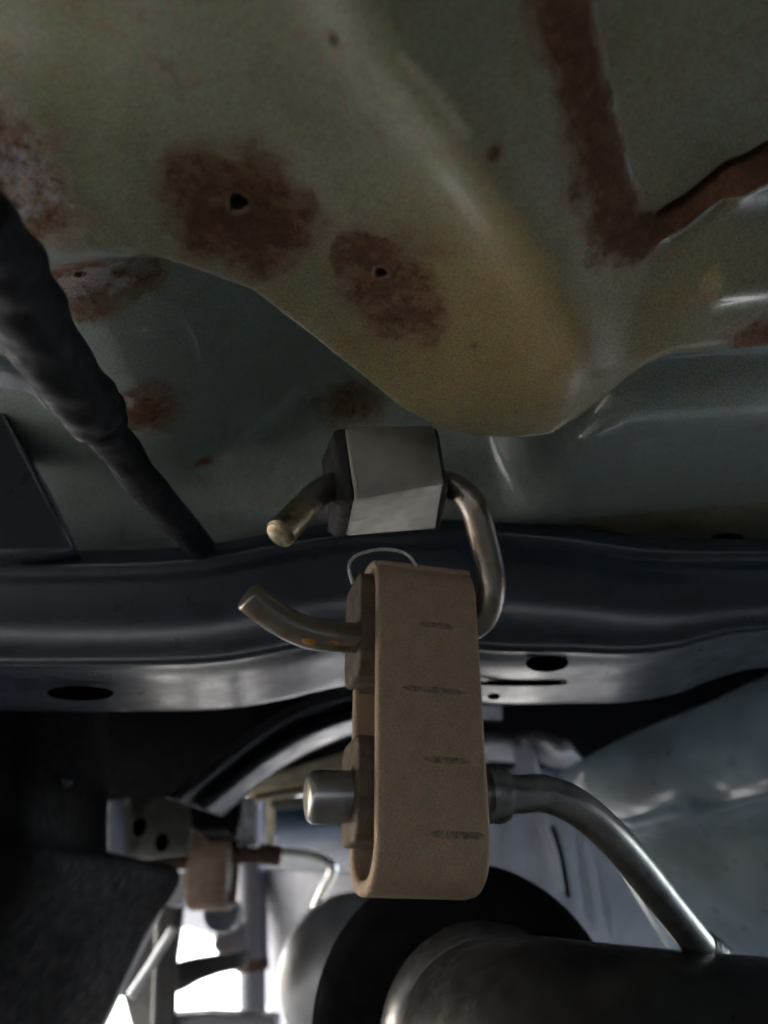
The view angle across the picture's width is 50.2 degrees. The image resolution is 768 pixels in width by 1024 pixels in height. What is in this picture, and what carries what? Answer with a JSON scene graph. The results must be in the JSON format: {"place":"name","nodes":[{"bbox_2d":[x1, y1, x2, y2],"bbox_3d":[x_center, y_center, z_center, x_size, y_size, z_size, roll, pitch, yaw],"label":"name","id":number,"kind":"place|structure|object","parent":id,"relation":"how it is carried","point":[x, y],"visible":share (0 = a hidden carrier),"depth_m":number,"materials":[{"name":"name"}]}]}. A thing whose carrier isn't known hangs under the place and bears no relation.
{"place":"outdoors","nodes":[
{"label":"outdoors","id":0,"kind":"place"},
{"bbox_2d":[107,1007,183,1023],"bbox_3d":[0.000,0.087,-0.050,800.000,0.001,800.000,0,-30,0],"label":"ground","id":1,"kind":"structure","parent":0,"point":[119,1015],"depth_m":2.92,"materials":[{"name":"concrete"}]},
{"bbox_2d":[0,0,767,1023],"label":"car underbody","id":2,"kind":"object","parent":1,"relation":"on","point":[514,252],"visible":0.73,"depth_m":0.31,"materials":[{"name":"green paint"}]},
{"bbox_2d":[0,192,214,559],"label":"taped cable","id":3,"kind":"object","parent":2,"relation":"attached to","point":[47,351],"visible":0.94,"depth_m":0.22,"materials":[{"name":"black plastic"}]},
{"bbox_2d":[104,874,279,1023],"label":"suspension arm","id":4,"kind":"object","parent":2,"relation":"attached to","point":[159,976],"visible":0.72,"depth_m":0.81},
{"bbox_2d":[145,797,281,869],"bbox_3d":[-0.156,0.275,0.696,0.162,0.057,0.111,10,-32,-17],"label":"rusty hanger","id":5,"kind":"object","parent":2,"relation":"attached to","point":[235,825],"visible":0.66,"depth_m":0.71,"materials":[{"name":"metal"}]},
{"bbox_2d":[183,827,239,910],"bbox_3d":[-0.152,0.296,0.735,0.040,0.111,0.037,-4,-30,7],"label":"rubber isolator","id":6,"kind":"object","parent":5,"relation":"hanging from","point":[211,877],"visible":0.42,"depth_m":0.71,"materials":[{"name":"brown rubber"}]},
{"bbox_2d":[235,799,273,1011],"bbox_3d":[-0.152,0.455,0.909,0.055,0.279,0.166,2,-30,-3],"label":"shock absorber","id":7,"kind":"object","parent":2,"relation":"attached to","point":[251,899],"visible":0.62,"depth_m":0.94,"materials":[{"name":"metal"}]},
{"bbox_2d":[281,847,337,907],"bbox_3d":[-0.074,0.360,0.790,0.044,0.069,0.056,-24,-38,35],"label":"exhaust hanger rod","id":8,"kind":"object","parent":2,"relation":"attached to","point":[329,863],"visible":0.79,"depth_m":0.80,"materials":[{"name":"metal"}]},
{"bbox_2d":[265,869,367,1023],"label":"exhaust silencer","id":9,"kind":"object","parent":8,"relation":"attached to","point":[302,935],"visible":0.44,"depth_m":0.61,"materials":[{"name":"metal"}]},
{"bbox_2d":[238,425,505,653],"bbox_3d":[-0.005,0.006,0.302,0.090,0.099,0.072,23,-37,-34],"label":"exhaust hanger","id":10,"kind":"object","parent":2,"relation":"attached to","point":[393,479],"visible":0.95,"depth_m":0.28,"materials":[{"name":"metal"}]},
{"bbox_2d":[341,548,489,899],"bbox_3d":[0.006,0.069,0.279,0.046,0.113,0.037,8,-31,-13],"label":"rubber isolator","id":11,"kind":"object","parent":10,"relation":"attached to","point":[417,826],"visible":1,"depth_m":0.26,"materials":[{"name":"rubber"}]},
{"bbox_2d":[303,765,767,1023],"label":"exhaust silencer","id":12,"kind":"object","parent":11,"relation":"hanging from","point":[505,947],"visible":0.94,"depth_m":0.30,"materials":[{"name":"metal"}]},
{"bbox_2d":[115,795,302,1009],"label":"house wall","id":13,"kind":"structure","parent":0,"point":[219,991],"depth_m":3.80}
]}

